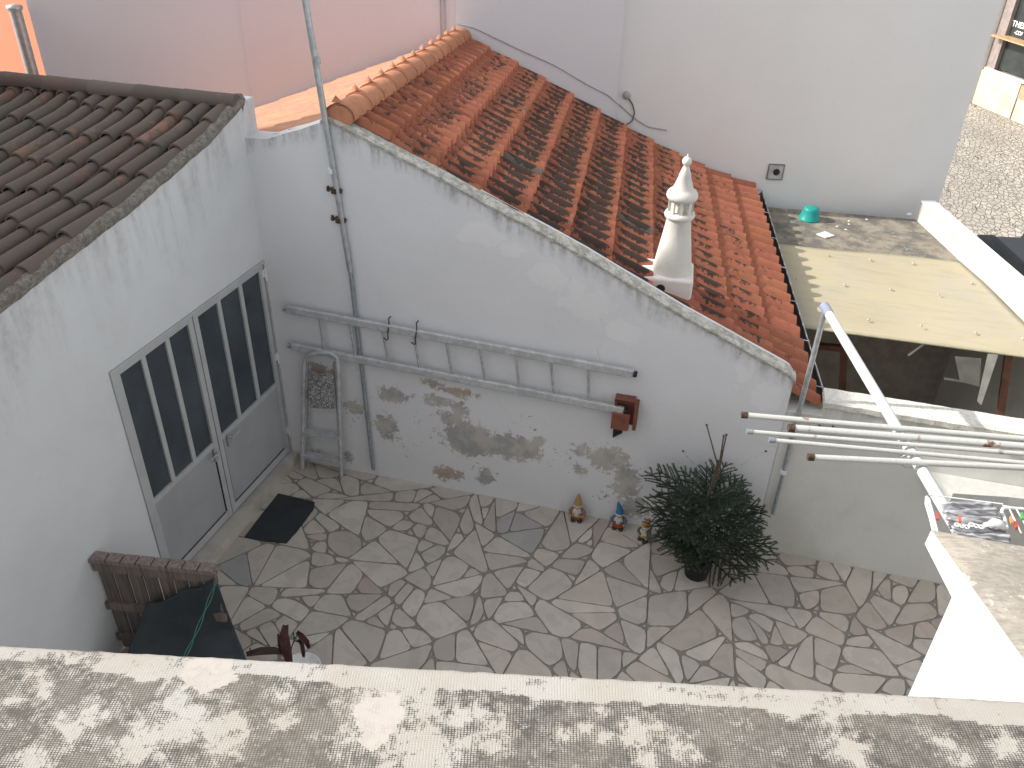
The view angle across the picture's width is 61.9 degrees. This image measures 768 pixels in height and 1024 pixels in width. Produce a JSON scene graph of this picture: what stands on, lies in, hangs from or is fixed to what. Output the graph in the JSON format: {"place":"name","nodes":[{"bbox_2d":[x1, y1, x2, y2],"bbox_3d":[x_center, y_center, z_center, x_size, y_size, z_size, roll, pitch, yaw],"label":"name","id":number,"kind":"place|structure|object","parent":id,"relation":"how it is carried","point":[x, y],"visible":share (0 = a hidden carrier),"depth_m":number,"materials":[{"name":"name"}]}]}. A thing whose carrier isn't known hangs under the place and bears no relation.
{"place":"outdoors","nodes":[
{"label":"outdoors","id":0,"kind":"place"},
{"bbox_2d":[0,0,45,74],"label":"orange building","id":1,"kind":"structure","parent":0,"point":[11,60],"depth_m":12.04,"materials":[{"name":"paint"}]},
{"bbox_2d":[0,646,1023,767],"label":"terrace house","id":2,"kind":"structure","parent":0,"point":[73,709],"depth_m":1.25,"materials":[{"name":"white concrete"}]},
{"bbox_2d":[925,494,1023,533],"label":"laundry rack","id":3,"kind":"object","parent":2,"relation":"attached to","point":[931,514],"visible":0.82,"depth_m":2.99,"materials":[{"name":"white metal"}]},
{"bbox_2d":[941,501,1010,543],"bbox_3d":[1.583,0.466,2.922,0.186,0.036,0.199,5,34,5],"label":"striped towel","id":4,"kind":"object","parent":3,"relation":"on","point":[979,513],"visible":0.88,"depth_m":2.91,"materials":[{"name":"grey fabric"}]},
{"bbox_2d":[954,518,1006,529],"bbox_3d":[1.571,0.465,2.857,0.171,0.042,0.036,3,34,1],"label":"white lace","id":5,"kind":"object","parent":4,"relation":"on","point":[994,523],"visible":1,"depth_m":2.85,"materials":[{"name":"fabric"}]},
{"bbox_2d":[1014,521,1018,529],"bbox_3d":[1.688,0.473,2.858,0.008,0.010,0.034,12,35,15],"label":"clothes peg","id":6,"kind":"object","parent":3,"relation":"on","point":[1016,525],"visible":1,"depth_m":2.85,"materials":[{"name":"red plastic"}]},
{"bbox_2d":[121,461,951,695],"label":"courtyard paving","id":7,"kind":"structure","parent":0,"point":[436,619],"depth_m":7.35,"materials":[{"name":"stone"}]},
{"bbox_2d":[0,71,299,652],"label":"house","id":8,"kind":"structure","parent":7,"relation":"on","point":[143,410],"depth_m":6.38,"materials":[{"name":"paint"}]},
{"bbox_2d":[114,317,232,560],"bbox_3d":[-2.721,0.569,7.023,0.107,2.105,0.902,12,35,15],"label":"door leaf","id":9,"kind":"structure","parent":8,"relation":"in","point":[163,390],"depth_m":6.96,"materials":[{"name":"metal"}]},
{"bbox_2d":[192,265,290,512],"bbox_3d":[-2.408,0.062,7.802,0.107,2.105,1.036,12,35,15],"label":"door leaf","id":10,"kind":"structure","parent":8,"relation":"in","point":[235,342],"depth_m":7.74,"materials":[{"name":"metal"}]},
{"bbox_2d":[88,551,227,646],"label":"wooden gate","id":11,"kind":"structure","parent":7,"relation":"on","point":[121,567],"depth_m":6.30,"materials":[{"name":"brown wood"}]},
{"bbox_2d":[127,578,245,659],"bbox_3d":[-2.504,1.878,6.287,1.049,0.954,0.498,-6,34,-12],"label":"tarpaulin","id":12,"kind":"object","parent":11,"relation":"hanging from","point":[168,626],"visible":0.62,"depth_m":6.40,"materials":[{"name":"black plastic"}]},
{"bbox_2d":[183,583,216,656],"bbox_3d":[-2.235,1.782,5.859,0.029,0.361,0.824,10,34,13],"label":"green rope","id":13,"kind":"object","parent":11,"relation":"attached to","point":[214,585],"visible":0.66,"depth_m":5.99,"materials":[{"name":"green"}]},
{"bbox_2d":[245,493,314,543],"bbox_3d":[-2.185,1.282,8.086,0.445,0.011,0.644,12,35,15],"label":"door mat","id":14,"kind":"object","parent":7,"relation":"on","point":[282,518],"depth_m":8.07,"materials":[{"name":"rubber"}]},
{"bbox_2d":[246,624,320,663],"bbox_3d":[-1.688,2.045,6.410,0.507,0.632,0.307,12,35,15],"label":"potted plant","id":15,"kind":"object","parent":7,"relation":"on","point":[284,649],"visible":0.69,"depth_m":6.30,"materials":[{"name":"red plant"}]},
{"bbox_2d":[300,350,342,477],"bbox_3d":[-1.873,0.277,8.300,0.550,1.489,0.120,9,34,11],"label":"step ladder","id":16,"kind":"object","parent":7,"relation":"on","point":[320,392],"visible":1,"depth_m":8.18,"materials":[{"name":"metal"}]},
{"bbox_2d":[245,117,795,545],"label":"gable wall","id":17,"kind":"structure","parent":7,"relation":"on","point":[433,248],"depth_m":7.37,"materials":[{"name":"paint"}]},
{"bbox_2d":[302,0,374,469],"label":"antenna mast","id":18,"kind":"object","parent":17,"relation":"attached to","point":[336,190],"visible":1,"depth_m":7.00,"materials":[{"name":"metal"}]},
{"bbox_2d":[384,316,390,340],"bbox_3d":[-1.103,-0.492,7.596,0.050,0.206,0.123,12,35,15],"label":"wall hook","id":19,"kind":"object","parent":17,"relation":"attached to","point":[388,329],"depth_m":7.56,"materials":[{"name":"metal"}]},
{"bbox_2d":[411,320,418,344],"bbox_3d":[-0.851,-0.451,7.544,0.050,0.206,0.123,12,35,15],"label":"wall hook","id":20,"kind":"object","parent":17,"relation":"attached to","point":[415,333],"depth_m":7.50,"materials":[{"name":"metal"}]},
{"bbox_2d":[282,305,637,413],"bbox_3d":[-0.519,-0.223,7.578,3.246,0.574,0.057,9,34,11],"label":"aluminium ladder","id":21,"kind":"object","parent":20,"relation":"hanging from","point":[515,352],"visible":1,"depth_m":7.54,"materials":[{"name":"metal"}]},
{"bbox_2d":[610,393,639,436],"bbox_3d":[0.986,0.314,7.481,0.216,0.469,0.125,9,34,11],"label":"terracotta box","id":22,"kind":"object","parent":17,"relation":"attached to","point":[621,423],"visible":0.98,"depth_m":7.42,"materials":[{"name":"ceramic"}]},
{"bbox_2d":[568,494,585,522],"bbox_3d":[0.624,1.174,8.109,0.176,0.327,0.119,12,35,15],"label":"garden gnome","id":23,"kind":"object","parent":7,"relation":"on","point":[576,511],"visible":1,"depth_m":8.10,"materials":[{"name":"multicoloured ceramic"}]},
{"bbox_2d":[610,502,627,531],"bbox_3d":[1.010,1.240,8.034,0.171,0.318,0.112,12,35,15],"label":"garden gnome","id":24,"kind":"object","parent":7,"relation":"on","point":[618,520],"visible":1,"depth_m":8.02,"materials":[{"name":"multicoloured ceramic"}]},
{"bbox_2d":[636,518,650,543],"bbox_3d":[1.228,1.347,7.902,0.144,0.295,0.123,12,35,15],"label":"garden gnome","id":25,"kind":"object","parent":7,"relation":"on","point":[644,535],"visible":0.98,"depth_m":7.90,"materials":[{"name":"multicoloured ceramic"}]},
{"bbox_2d":[635,424,777,587],"bbox_3d":[1.670,1.020,7.219,1.258,1.614,0.945,12,35,15],"label":"potted fir","id":26,"kind":"object","parent":7,"relation":"on","point":[701,554],"visible":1,"depth_m":7.20,"materials":[{"name":"green plant"}]},
{"bbox_2d":[754,388,1023,583],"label":"wall","id":27,"kind":"structure","parent":7,"relation":"on","point":[874,517],"depth_m":7.29,"materials":[{"name":"paint"}]},
{"bbox_2d":[741,302,1023,530],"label":"drying frame","id":28,"kind":"object","parent":27,"relation":"attached to","point":[904,439],"visible":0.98,"depth_m":5.04,"materials":[{"name":"metal"}]},
{"bbox_2d":[908,530,1023,701],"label":"corner pier","id":29,"kind":"structure","parent":7,"relation":"on","point":[976,650],"depth_m":2.20,"materials":[{"name":"paint"}]},
{"bbox_2d":[939,103,1023,236],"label":"cobbled street","id":30,"kind":"structure","parent":0,"point":[982,193],"depth_m":19.06,"materials":[{"name":"beige stone"}]},
{"bbox_2d":[26,0,455,107],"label":"pink building","id":31,"kind":"structure","parent":30,"relation":"on","point":[258,51],"depth_m":10.90,"materials":[{"name":"paint"}]},
{"bbox_2d":[6,3,38,74],"bbox_3d":[-6.292,-3.986,11.257,0.190,1.908,0.190,12,35,15],"label":"flue pipe","id":32,"kind":"object","parent":31,"relation":"attached to","point":[22,36],"visible":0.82,"depth_m":10.91,"materials":[{"name":"metal"}]},
{"bbox_2d":[255,25,835,427],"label":"neighbour house","id":33,"kind":"structure","parent":30,"relation":"on","point":[461,104],"depth_m":8.42,"materials":[{"name":"ceramic"}]},
{"bbox_2d":[643,154,697,299],"bbox_3d":[1.367,-1.252,7.315,0.460,1.480,0.403,7,34,8],"label":"chimney","id":34,"kind":"object","parent":33,"relation":"on","point":[672,267],"visible":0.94,"depth_m":7.23,"materials":[{"name":"paint"}]},
{"bbox_2d":[455,0,1002,218],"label":"white building","id":35,"kind":"structure","parent":30,"relation":"on","point":[858,107],"depth_m":10.73,"materials":[{"name":"paint"}]},
{"bbox_2d":[457,24,617,103],"bbox_3d":[0.342,-3.998,10.686,2.047,0.898,0.014,3,34,2],"label":"wall cable","id":36,"kind":"object","parent":35,"relation":"attached to","point":[539,58],"depth_m":10.64,"materials":[{"name":"grey rubber"}]},
{"bbox_2d":[623,91,630,99],"bbox_3d":[1.472,-3.700,10.944,0.100,0.100,0.052,3,34,2],"label":"cable cap","id":37,"kind":"object","parent":35,"relation":"attached to","point":[626,95],"visible":1,"depth_m":10.93,"materials":[{"name":"grey plastic"}]},
{"bbox_2d":[627,99,634,124],"bbox_3d":[1.528,-3.534,11.058,0.135,0.395,0.018,3,34,2],"label":"wall cable","id":38,"kind":"object","parent":35,"relation":"attached to","point":[633,110],"depth_m":11.05,"materials":[{"name":"black rubber"}]},
{"bbox_2d":[618,104,666,130],"bbox_3d":[1.700,-3.470,11.098,0.661,0.322,0.014,3,34,2],"label":"wall cable","id":39,"kind":"object","parent":35,"relation":"attached to","point":[641,122],"depth_m":11.13,"materials":[{"name":"grey rubber"}]},
{"bbox_2d":[753,207,1012,415],"bbox_3d":[4.071,-0.011,9.819,3.276,2.221,5.385,7,34,7],"label":"yard annex","id":40,"kind":"object","parent":30,"relation":"on","point":[908,371],"visible":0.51,"depth_m":10.74,"materials":[{"name":"concrete"}]},
{"bbox_2d":[798,205,819,222],"bbox_3d":[3.936,-2.256,11.250,0.280,0.173,0.280,12,35,15],"label":"bucket","id":41,"kind":"object","parent":40,"relation":"on","point":[809,214],"visible":1,"depth_m":11.18,"materials":[{"name":"teal plastic"}]},
{"bbox_2d":[816,231,834,237],"bbox_3d":[3.984,-1.894,10.847,0.172,0.012,0.154,-18,38,-27],"label":"white tile","id":42,"kind":"object","parent":40,"relation":"on","point":[824,234],"visible":1,"depth_m":10.84,"materials":[{"name":"tile"}]},
{"bbox_2d":[779,244,1023,357],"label":"canopy","id":43,"kind":"object","parent":40,"relation":"attached to","point":[933,302],"visible":0.74,"depth_m":9.33,"materials":[{"name":"plastic"}]},
{"bbox_2d":[916,200,1023,418],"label":"street parapet","id":44,"kind":"structure","parent":30,"relation":"on","point":[1001,278],"depth_m":9.95,"materials":[{"name":"paint"}]},
{"bbox_2d":[970,0,1023,124],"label":"shop","id":45,"kind":"structure","parent":30,"relation":"on","point":[999,88],"depth_m":22.99,"materials":[{"name":"beige stone"}]},
{"bbox_2d":[998,0,1023,78],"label":"window glass","id":46,"kind":"structure","parent":45,"relation":"in","point":[1012,60],"depth_m":22.78,"materials":[{"name":"glass"}]},
{"bbox_2d":[977,234,1023,275],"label":"parked car","id":47,"kind":"object","parent":30,"relation":"on","point":[1010,250],"visible":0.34,"depth_m":12.29,"materials":[{"name":"grey paint"}]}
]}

